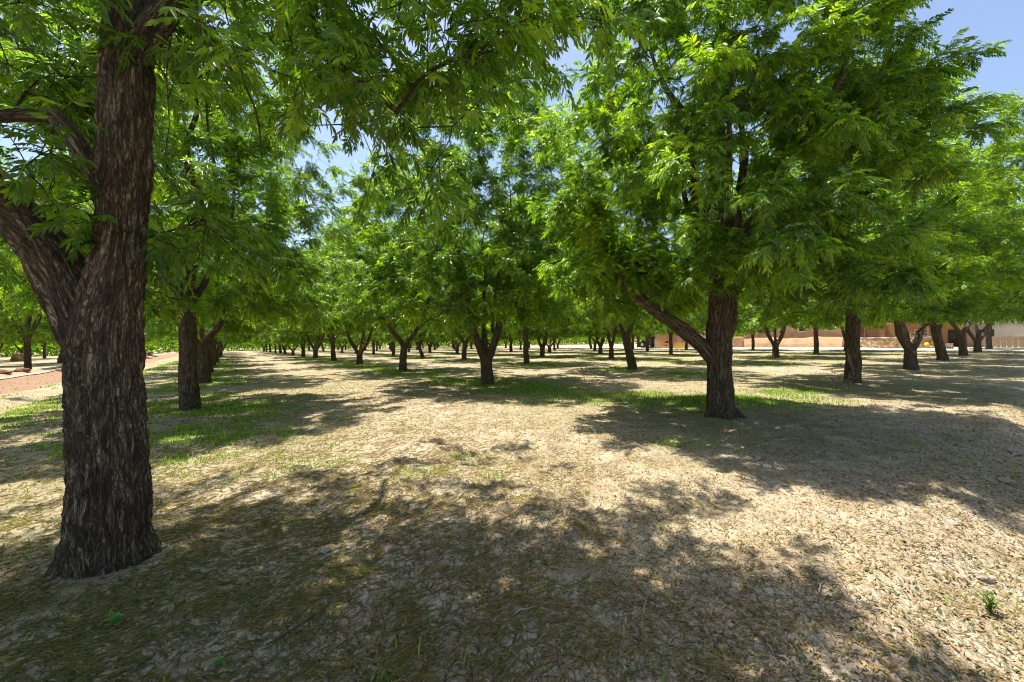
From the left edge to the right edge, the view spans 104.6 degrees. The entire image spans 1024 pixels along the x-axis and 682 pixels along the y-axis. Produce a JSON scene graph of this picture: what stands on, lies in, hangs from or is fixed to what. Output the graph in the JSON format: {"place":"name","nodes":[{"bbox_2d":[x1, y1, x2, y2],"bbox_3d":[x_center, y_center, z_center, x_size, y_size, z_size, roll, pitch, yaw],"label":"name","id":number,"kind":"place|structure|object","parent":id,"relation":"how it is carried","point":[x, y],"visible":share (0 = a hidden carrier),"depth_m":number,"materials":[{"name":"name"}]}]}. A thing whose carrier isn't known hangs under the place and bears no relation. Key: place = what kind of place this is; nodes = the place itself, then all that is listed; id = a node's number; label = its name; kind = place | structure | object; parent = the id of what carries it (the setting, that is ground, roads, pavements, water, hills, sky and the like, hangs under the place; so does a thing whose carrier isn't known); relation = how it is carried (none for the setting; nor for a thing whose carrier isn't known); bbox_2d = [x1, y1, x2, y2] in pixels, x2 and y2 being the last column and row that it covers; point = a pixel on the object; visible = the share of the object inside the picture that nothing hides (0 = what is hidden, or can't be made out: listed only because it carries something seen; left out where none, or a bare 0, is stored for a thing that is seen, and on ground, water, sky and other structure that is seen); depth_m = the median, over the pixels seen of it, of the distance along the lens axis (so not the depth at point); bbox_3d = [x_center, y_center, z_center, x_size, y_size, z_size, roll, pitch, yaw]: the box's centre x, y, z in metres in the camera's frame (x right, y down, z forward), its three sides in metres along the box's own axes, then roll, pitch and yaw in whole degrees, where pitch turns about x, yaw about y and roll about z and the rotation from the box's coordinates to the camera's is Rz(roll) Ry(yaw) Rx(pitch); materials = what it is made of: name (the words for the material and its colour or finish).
{"place":"outdoors","nodes":[
{"label":"outdoors","id":0,"kind":"place"},
{"bbox_2d":[12,368,30,371],"bbox_3d":[-31.282,1.836,25.246,0.793,0.264,0.775,-1,0,35],"label":"dirt clod","id":1,"kind":"object","parent":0,"point":[22,370],"visible":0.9,"depth_m":25.11,"materials":[{"name":"soil"}]},
{"bbox_2d":[0,338,1023,681],"bbox_3d":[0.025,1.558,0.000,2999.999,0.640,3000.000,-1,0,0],"label":"ground","id":2,"kind":"structure","parent":0,"point":[814,372],"depth_m":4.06,"materials":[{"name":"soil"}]},
{"bbox_2d":[0,369,11,373],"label":"dirt clod","id":3,"kind":"object","parent":2,"relation":"on","point":[3,371],"visible":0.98,"depth_m":23.00,"materials":[{"name":"soil"}]},
{"bbox_2d":[10,353,23,360],"bbox_3d":[-70.480,2.307,56.606,2.171,1.353,1.606,-1,0,0],"label":"dirt mound","id":4,"kind":"object","parent":2,"relation":"on","point":[17,356],"visible":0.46,"depth_m":56.02,"materials":[{"name":"brown soil"}]},
{"bbox_2d":[0,289,34,349],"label":"pecan tree","id":5,"kind":"object","parent":2,"relation":"on","point":[10,341],"visible":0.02,"depth_m":54.19,"materials":[{"name":"green plant"}]},
{"bbox_2d":[0,238,53,368],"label":"pecan tree","id":6,"kind":"object","parent":2,"relation":"on","point":[26,334],"visible":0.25,"depth_m":30.10,"materials":[{"name":"green plant"}]},
{"bbox_2d":[0,272,54,344],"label":"pecan tree","id":7,"kind":"object","parent":2,"relation":"on","point":[20,340],"visible":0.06,"depth_m":40.75,"materials":[{"name":"green plant"}]},
{"bbox_2d":[4,329,55,352],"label":"pecan tree","id":8,"kind":"object","parent":2,"relation":"on","point":[20,349],"visible":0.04,"depth_m":61.14,"materials":[{"name":"green plant"}]},
{"bbox_2d":[11,555,52,568],"bbox_3d":[-3.577,1.670,3.012,0.351,0.055,0.039,-1,0,-14],"label":"fallen twig","id":9,"kind":"object","parent":2,"relation":"on","point":[30,562],"visible":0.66,"depth_m":2.98,"materials":[{"name":"grey wood"}]},
{"bbox_2d":[12,341,57,357],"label":"pecan tree","id":10,"kind":"object","parent":2,"relation":"on","point":[44,349],"visible":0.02,"depth_m":68.75,"materials":[{"name":"green plant"}]},
{"bbox_2d":[11,316,62,362],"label":"pecan tree","id":11,"kind":"object","parent":2,"relation":"on","point":[59,360],"visible":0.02,"depth_m":47.64,"materials":[{"name":"green plant"}]},
{"bbox_2d":[0,354,166,378],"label":"ditch lining","id":12,"kind":"object","parent":2,"relation":"on","point":[17,375],"visible":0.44,"depth_m":25.39,"materials":[{"name":"grey concrete"}]},
{"bbox_2d":[105,612,124,625],"bbox_3d":[-2.342,1.644,2.328,0.088,0.084,0.052,-1,0,-36],"label":"seedling","id":13,"kind":"object","parent":2,"relation":"on","point":[115,619],"visible":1,"depth_m":2.33,"materials":[{"name":"green plant"}]},
{"bbox_2d":[37,86,336,382],"bbox_3d":[-14.105,-4.417,17.535,10.538,13.310,10.696,-1,0,40],"label":"pecan tree","id":14,"kind":"object","parent":2,"relation":"on","point":[203,369],"visible":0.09,"depth_m":17.64,"materials":[{"name":"green plant"}]},
{"bbox_2d":[0,0,384,410],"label":"pecan tree","id":15,"kind":"object","parent":2,"relation":"on","point":[190,304],"visible":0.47,"depth_m":10.14,"materials":[{"name":"green plant"}]},
{"bbox_2d":[149,269,271,365],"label":"pecan tree","id":16,"kind":"object","parent":2,"relation":"on","point":[173,336],"visible":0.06,"depth_m":32.44,"materials":[{"name":"green plant"}]},
{"bbox_2d":[169,326,252,354],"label":"pecan tree","id":17,"kind":"object","parent":2,"relation":"on","point":[227,341],"visible":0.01,"depth_m":47.42,"materials":[{"name":"green plant"}]},
{"bbox_2d":[164,321,260,361],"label":"pecan tree","id":18,"kind":"object","parent":2,"relation":"on","point":[217,346],"visible":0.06,"depth_m":39.77,"materials":[{"name":"green plant"}]},
{"bbox_2d":[213,656,222,666],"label":"seedling","id":19,"kind":"object","parent":2,"relation":"on","point":[217,661],"visible":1,"depth_m":2.05,"materials":[{"name":"green plant"}]},
{"bbox_2d":[144,202,300,371],"bbox_3d":[-19.057,-3.122,24.863,9.764,10.746,9.621,-1,0,32],"label":"pecan tree","id":20,"kind":"object","parent":2,"relation":"on","point":[233,327],"visible":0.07,"depth_m":24.08,"materials":[{"name":"green plant"}]},
{"bbox_2d":[219,339,242,357],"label":"pecan tree","id":21,"kind":"object","parent":2,"relation":"on","point":[222,349],"visible":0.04,"depth_m":54.91,"materials":[{"name":"green plant"}]},
{"bbox_2d":[252,338,271,351],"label":"pecan tree","id":22,"kind":"object","parent":2,"relation":"on","point":[270,344],"visible":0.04,"depth_m":89.19,"materials":[{"name":"green plant"}]},
{"bbox_2d":[257,333,281,353],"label":"pecan tree","id":23,"kind":"object","parent":2,"relation":"on","point":[279,345],"visible":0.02,"depth_m":74.34,"materials":[{"name":"green plant"}]},
{"bbox_2d":[257,336,290,352],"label":"pecan tree","id":24,"kind":"object","parent":2,"relation":"on","point":[274,346],"visible":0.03,"depth_m":82.38,"materials":[{"name":"green plant"}]},
{"bbox_2d":[254,297,314,354],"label":"pecan tree","id":25,"kind":"object","parent":2,"relation":"on","point":[282,345],"visible":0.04,"depth_m":67.15,"materials":[{"name":"green plant"}]},
{"bbox_2d":[262,327,310,354],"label":"pecan tree","id":26,"kind":"object","parent":2,"relation":"on","point":[293,351],"visible":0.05,"depth_m":59.83,"materials":[{"name":"green plant"}]},
{"bbox_2d":[266,614,316,644],"bbox_3d":[-1.284,1.671,2.306,0.042,0.029,0.301,-1,0,29],"label":"fallen twig","id":27,"kind":"object","parent":2,"relation":"on","point":[280,637],"visible":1,"depth_m":2.28,"materials":[{"name":"brown wood"}]},
{"bbox_2d":[269,291,330,356],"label":"pecan tree","id":28,"kind":"object","parent":2,"relation":"on","point":[288,338],"visible":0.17,"depth_m":51.48,"materials":[{"name":"green plant"}]},
{"bbox_2d":[277,252,348,358],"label":"pecan tree","id":29,"kind":"object","parent":2,"relation":"on","point":[315,349],"visible":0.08,"depth_m":45.14,"materials":[{"name":"green plant"}]},
{"bbox_2d":[317,545,330,553],"bbox_3d":[-1.522,1.686,3.201,0.106,0.043,0.092,-1,0,0],"label":"dirt clod","id":30,"kind":"object","parent":2,"relation":"on","point":[324,550],"visible":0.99,"depth_m":3.17,"materials":[{"name":"grey soil"}]},
{"bbox_2d":[282,242,379,360],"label":"pecan tree","id":31,"kind":"object","parent":2,"relation":"on","point":[332,339],"visible":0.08,"depth_m":37.02,"materials":[{"name":"green plant"}]},
{"bbox_2d":[0,0,672,580],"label":"pecan tree","id":32,"kind":"object","parent":2,"relation":"on","point":[92,306],"visible":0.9,"depth_m":2.79,"materials":[{"name":"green plant"}]},
{"bbox_2d":[322,333,357,352],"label":"pecan tree","id":33,"kind":"object","parent":2,"relation":"on","point":[339,342],"visible":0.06,"depth_m":72.73,"materials":[{"name":"green plant"}]},
{"bbox_2d":[292,216,415,364],"bbox_3d":[-11.879,-3.841,30.523,8.844,12.020,9.640,-1,0,31],"label":"pecan tree","id":34,"kind":"object","parent":2,"relation":"on","point":[336,288],"visible":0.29,"depth_m":29.16,"materials":[{"name":"green plant"}]},
{"bbox_2d":[335,328,377,353],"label":"pecan tree","id":35,"kind":"object","parent":2,"relation":"on","point":[339,337],"visible":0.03,"depth_m":64.19,"materials":[{"name":"green plant"}]},
{"bbox_2d":[345,327,395,354],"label":"pecan tree","id":36,"kind":"object","parent":2,"relation":"on","point":[354,338],"visible":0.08,"depth_m":57.28,"materials":[{"name":"green plant"}]},
{"bbox_2d":[375,515,387,521],"bbox_3d":[-1.221,1.651,3.699,0.120,0.047,0.095,-1,0,0],"label":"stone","id":37,"kind":"object","parent":2,"relation":"on","point":[380,518],"visible":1,"depth_m":3.68,"materials":[{"name":"beige stone"}]},
{"bbox_2d":[359,281,422,355],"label":"pecan tree","id":38,"kind":"object","parent":2,"relation":"on","point":[379,334],"visible":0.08,"depth_m":50.41,"materials":[{"name":"green plant"}]},
{"bbox_2d":[308,169,487,370],"bbox_3d":[-6.270,-3.971,23.279,9.723,12.100,9.580,-1,0,-44],"label":"pecan tree","id":39,"kind":"object","parent":2,"relation":"on","point":[352,289],"visible":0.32,"depth_m":21.68,"materials":[{"name":"green plant"}]},
{"bbox_2d":[382,303,448,356],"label":"pecan tree","id":40,"kind":"object","parent":2,"relation":"on","point":[420,338],"visible":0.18,"depth_m":42.80,"materials":[{"name":"green plant"}]},
{"bbox_2d":[406,296,454,352],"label":"pecan tree","id":41,"kind":"object","parent":2,"relation":"on","point":[430,345],"visible":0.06,"depth_m":63.34,"materials":[{"name":"green plant"}]},
{"bbox_2d":[0,322,887,356],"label":"distant woodland","id":42,"kind":"object","parent":2,"relation":"on","point":[151,346],"visible":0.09,"depth_m":121.23,"materials":[{"name":"green plant"}]},
{"bbox_2d":[435,336,465,350],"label":"pecan tree","id":43,"kind":"object","parent":2,"relation":"on","point":[453,343],"visible":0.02,"depth_m":76.04,"materials":[{"name":"green plant"}]},
{"bbox_2d":[426,290,490,353],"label":"pecan tree","id":44,"kind":"object","parent":2,"relation":"on","point":[456,343],"visible":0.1,"depth_m":55.88,"materials":[{"name":"green plant"}]},
{"bbox_2d":[418,231,513,359],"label":"pecan tree","id":45,"kind":"object","parent":2,"relation":"on","point":[464,350],"visible":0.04,"depth_m":35.70,"materials":[{"name":"green plant"}]},
{"bbox_2d":[347,57,591,384],"bbox_3d":[-1.477,-4.530,15.701,9.885,13.085,10.033,-1,0,0],"label":"pecan tree","id":46,"kind":"object","parent":2,"relation":"on","point":[514,262],"visible":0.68,"depth_m":13.75,"materials":[{"name":"green plant"}]},
{"bbox_2d":[456,334,491,342],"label":"pecan tree","id":47,"kind":"object","parent":2,"relation":"on","point":[471,340],"visible":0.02,"depth_m":67.32,"materials":[{"name":"green plant"}]},
{"bbox_2d":[463,278,521,344],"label":"pecan tree","id":48,"kind":"object","parent":2,"relation":"on","point":[487,332],"visible":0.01,"depth_m":47.44,"materials":[{"name":"green plant"}]},
{"bbox_2d":[488,330,536,351],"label":"pecan tree","id":49,"kind":"object","parent":2,"relation":"on","point":[504,337],"visible":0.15,"depth_m":60.77,"materials":[{"name":"green plant"}]},
{"bbox_2d":[513,606,535,615],"bbox_3d":[0.074,1.642,2.424,0.162,0.033,0.022,-1,0,-26],"label":"fallen twig","id":50,"kind":"object","parent":2,"relation":"on","point":[523,609],"visible":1,"depth_m":2.41,"materials":[{"name":"grey wood"}]},
{"bbox_2d":[466,193,590,363],"bbox_3d":[0.846,-4.316,28.315,9.699,12.587,9.289,-1,0,-23],"label":"pecan tree","id":51,"kind":"object","parent":2,"relation":"on","point":[526,360],"visible":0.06,"depth_m":28.29,"materials":[{"name":"green plant"}]},
{"bbox_2d":[506,261,586,356],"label":"pecan tree","id":52,"kind":"object","parent":2,"relation":"on","point":[534,332],"visible":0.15,"depth_m":40.61,"materials":[{"name":"green plant"}]},
{"bbox_2d":[531,324,577,351],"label":"pecan tree","id":53,"kind":"object","parent":2,"relation":"on","point":[549,346],"visible":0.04,"depth_m":53.95,"materials":[{"name":"green plant"}]},
{"bbox_2d":[541,335,574,349],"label":"pecan tree","id":54,"kind":"object","parent":2,"relation":"on","point":[558,337],"visible":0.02,"depth_m":66.76,"materials":[{"name":"green plant"}]},
{"bbox_2d":[555,337,566,347],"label":"pecan tree","id":55,"kind":"object","parent":2,"relation":"on","point":[559,340],"visible":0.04,"depth_m":79.61,"materials":[{"name":"green plant"}]},
{"bbox_2d":[580,364,589,379],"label":"dry weed","id":56,"kind":"object","parent":2,"relation":"on","point":[582,368],"visible":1,"depth_m":16.00,"materials":[{"name":"brown plant"}]},
{"bbox_2d":[573,321,600,350],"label":"pecan tree","id":57,"kind":"object","parent":2,"relation":"on","point":[595,343],"visible":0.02,"depth_m":59.30,"materials":[{"name":"green plant"}]},
{"bbox_2d":[573,329,601,348],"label":"pecan tree","id":58,"kind":"object","parent":2,"relation":"on","point":[590,344],"visible":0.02,"depth_m":72.30,"materials":[{"name":"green plant"}]},
{"bbox_2d":[571,289,638,353],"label":"pecan tree","id":59,"kind":"object","parent":2,"relation":"on","point":[602,334],"visible":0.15,"depth_m":46.12,"materials":[{"name":"green plant"}]},
{"bbox_2d":[568,236,647,358],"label":"pecan tree","id":60,"kind":"object","parent":2,"relation":"on","point":[594,327],"visible":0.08,"depth_m":33.53,"materials":[{"name":"green plant"}]},
{"bbox_2d":[542,148,708,369],"bbox_3d":[6.210,-4.120,20.897,9.519,12.060,9.517,-1,0,-23],"label":"pecan tree","id":61,"kind":"object","parent":2,"relation":"on","point":[578,317],"visible":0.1,"depth_m":20.35,"materials":[{"name":"green plant"}]},
{"bbox_2d":[618,331,655,348],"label":"pecan tree","id":62,"kind":"object","parent":2,"relation":"on","point":[632,335],"visible":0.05,"depth_m":64.74,"materials":[{"name":"green plant"}]},
{"bbox_2d":[617,319,668,350],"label":"pecan tree","id":63,"kind":"object","parent":2,"relation":"on","point":[647,341],"visible":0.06,"depth_m":51.89,"materials":[{"name":"green plant"}]},
{"bbox_2d":[637,333,654,347],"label":"lean to","id":64,"kind":"object","parent":2,"relation":"on","point":[652,339],"visible":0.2,"depth_m":72.26,"materials":[{"name":"brown wood"}]},
{"bbox_2d":[634,259,706,354],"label":"pecan tree","id":65,"kind":"object","parent":2,"relation":"on","point":[657,330],"visible":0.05,"depth_m":39.11,"materials":[{"name":"green plant"}]},
{"bbox_2d":[674,342,684,347],"bbox_3d":[27.195,0.760,64.086,0.080,1.120,1.900,-1,0,-36],"label":"hay bale","id":66,"kind":"object","parent":2,"relation":"on","point":[679,344],"visible":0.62,"depth_m":64.08},
{"bbox_2d":[655,331,705,347],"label":"adobe shed","id":67,"kind":"structure","parent":2,"relation":"on","point":[658,338],"depth_m":68.07,"materials":[{"name":"paint"}]},
{"bbox_2d":[662,316,705,349],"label":"pecan tree","id":68,"kind":"object","parent":2,"relation":"on","point":[686,343],"visible":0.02,"depth_m":56.16,"materials":[{"name":"green plant"}]},
{"bbox_2d":[656,212,771,332],"bbox_3d":[13.586,-3.590,26.419,8.717,10.681,8.720,-1,0,-39],"label":"pecan tree","id":69,"kind":"object","parent":2,"relation":"on","point":[698,323],"visible":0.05,"depth_m":25.98,"materials":[{"name":"green plant"}]},
{"bbox_2d":[689,302,758,331],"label":"pecan tree","id":70,"kind":"object","parent":2,"relation":"on","point":[702,319],"depth_m":44.62,"materials":[{"name":"green plant"}]},
{"bbox_2d":[735,308,781,349],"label":"pecan tree","id":71,"kind":"object","parent":2,"relation":"on","point":[753,339],"visible":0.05,"depth_m":49.96,"materials":[{"name":"green plant"}]},
{"bbox_2d":[524,0,1023,420],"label":"pecan tree","id":72,"kind":"object","parent":2,"relation":"on","point":[731,253],"visible":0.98,"depth_m":6.54,"materials":[{"name":"green plant"}]},
{"bbox_2d":[766,642,790,661],"bbox_3d":[1.374,1.623,2.048,0.023,0.042,0.132,-1,0,-20],"label":"fallen twig","id":73,"kind":"object","parent":2,"relation":"on","point":[785,657],"visible":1,"depth_m":2.04,"materials":[{"name":"grey wood"}]},
{"bbox_2d":[738,266,831,357],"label":"pecan tree","id":74,"kind":"object","parent":2,"relation":"on","point":[775,343],"visible":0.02,"depth_m":31.73,"materials":[{"name":"green plant"}]},
{"bbox_2d":[732,337,843,347],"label":"yard wall","id":75,"kind":"structure","parent":2,"relation":"on","point":[798,342],"depth_m":59.27,"materials":[{"name":"paint"}]},
{"bbox_2d":[744,325,842,338],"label":"adobe house","id":76,"kind":"structure","parent":2,"relation":"on","point":[791,333],"depth_m":60.78,"materials":[{"name":"paint"}]},
{"bbox_2d":[767,276,864,353],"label":"pecan tree","id":77,"kind":"object","parent":2,"relation":"on","point":[816,342],"visible":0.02,"depth_m":37.10,"materials":[{"name":"green plant"}]},
{"bbox_2d":[826,369,842,389],"bbox_3d":[9.769,1.161,12.020,0.502,0.681,0.413,-1,0,-36],"label":"dry weed","id":78,"kind":"object","parent":2,"relation":"on","point":[834,380],"visible":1,"depth_m":12.00,"materials":[{"name":"brown plant"}]},
{"bbox_2d":[804,284,884,350],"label":"pecan tree","id":79,"kind":"object","parent":2,"relation":"on","point":[828,328],"visible":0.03,"depth_m":42.62,"materials":[{"name":"green plant"}]},
{"bbox_2d":[843,373,855,389],"bbox_3d":[10.304,1.228,12.085,0.363,0.532,0.367,-1,0,-38],"label":"dry weed","id":80,"kind":"object","parent":2,"relation":"on","point":[848,378],"visible":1,"depth_m":12.10,"materials":[{"name":"brown plant"}]},
{"bbox_2d":[676,47,1023,383],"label":"pecan tree","id":81,"kind":"object","parent":2,"relation":"on","point":[947,273],"visible":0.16,"depth_m":10.76,"materials":[{"name":"green plant"}]},
{"bbox_2d":[860,337,933,347],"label":"stone wall","id":82,"kind":"structure","parent":2,"relation":"on","point":[881,342],"depth_m":48.69,"materials":[{"name":"beige stone"}]},
{"bbox_2d":[804,135,1023,369],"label":"pecan tree","id":83,"kind":"object","parent":2,"relation":"on","point":[910,359],"visible":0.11,"depth_m":17.29,"materials":[{"name":"green plant"}]},
{"bbox_2d":[860,321,972,346],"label":"porch wing","id":84,"kind":"structure","parent":2,"relation":"on","point":[949,334],"depth_m":53.90,"materials":[{"name":"beige stone"}]},
{"bbox_2d":[948,330,957,346],"bbox_3d":[56.995,-0.313,51.066,0.160,2.300,0.900,-1,0,-36],"label":"door","id":85,"kind":"structure","parent":84,"relation":"in","point":[952,335],"depth_m":51.04,"materials":[{"name":"brown wood"}]},
{"bbox_2d":[918,343,953,348],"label":"stone ramp","id":86,"kind":"structure","parent":2,"relation":"on","point":[949,345],"depth_m":43.63,"materials":[{"name":"beige stone"}]},
{"bbox_2d":[864,160,1023,360],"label":"pecan tree","id":87,"kind":"object","parent":2,"relation":"on","point":[938,342],"visible":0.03,"depth_m":24.19,"materials":[{"name":"green plant"}]},
{"bbox_2d":[889,203,1023,355],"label":"pecan tree","id":88,"kind":"object","parent":2,"relation":"on","point":[962,345],"visible":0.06,"depth_m":29.66,"materials":[{"name":"green plant"}]},
{"bbox_2d":[925,226,1023,351],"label":"pecan tree","id":89,"kind":"object","parent":2,"relation":"on","point":[977,340],"visible":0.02,"depth_m":35.05,"materials":[{"name":"green plant"}]},
{"bbox_2d":[967,568,995,583],"bbox_3d":[3.381,1.686,2.852,0.148,0.062,0.122,-1,0,0],"label":"dirt clod","id":90,"kind":"object","parent":2,"relation":"on","point":[984,577],"visible":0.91,"depth_m":2.82,"materials":[{"name":"beige soil"}]},
{"bbox_2d":[972,587,1008,612],"bbox_3d":[3.022,1.644,2.489,0.164,0.156,0.189,-1,0,41],"label":"grass tuft","id":91,"kind":"object","parent":2,"relation":"on","point":[990,604],"visible":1,"depth_m":2.49,"materials":[{"name":"green plant"}]},
{"bbox_2d":[972,320,1023,345],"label":"outbuilding","id":92,"kind":"structure","parent":2,"relation":"on","point":[1008,329],"depth_m":51.38,"materials":[{"name":"paint"}]},
{"bbox_2d":[978,329,994,335],"bbox_3d":[63.083,-1.062,52.588,0.100,1.140,1.540,-1,0,-36],"label":"window","id":93,"kind":"structure","parent":92,"relation":"in","point":[980,330],"depth_m":52.81,"materials":[{"name":"grey glass"}]},
{"bbox_2d":[984,336,1023,347],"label":"plank fence","id":94,"kind":"object","parent":2,"relation":"on","point":[996,340],"visible":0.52,"depth_m":44.95,"materials":[{"name":"brown wood"}]},
{"bbox_2d":[997,477,1015,484],"bbox_3d":[5.926,1.676,4.753,0.155,0.062,0.127,-1,0,0],"label":"dirt clod","id":95,"kind":"object","parent":2,"relation":"on","point":[1006,480],"visible":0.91,"depth_m":4.72,"materials":[{"name":"soil"}]},
{"bbox_2d":[1004,447,1023,454],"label":"dirt clod","id":96,"kind":"object","parent":2,"relation":"on","point":[1015,451],"visible":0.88,"depth_m":5.65,"materials":[{"name":"soil"}]},
{"bbox_2d":[0,349,1023,681],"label":"grass","id":97,"kind":"structure","parent":0,"point":[696,397],"depth_m":10.40,"materials":[{"name":"green plant"}]},
{"bbox_2d":[0,0,1023,345],"label":"sky","id":98,"kind":"structure","parent":0,"point":[990,20],"materials":[{"name":"blue"}]},
{"bbox_2d":[545,347,1023,350],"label":"gravel road","id":99,"kind":"structure","parent":0,"point":[1012,349],"depth_m":50.86,"materials":[{"name":"beige gravel"}]},
{"bbox_2d":[639,339,653,347],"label":"farm tractor","id":100,"kind":"object","parent":99,"relation":"on","point":[642,343],"visible":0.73,"depth_m":71.46,"materials":[{"name":"paint"}]},
{"bbox_2d":[947,252,1023,348],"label":"pecan tree","id":101,"kind":"object","parent":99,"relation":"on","point":[988,338],"visible":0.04,"depth_m":40.95,"materials":[{"name":"green plant"}]}
]}

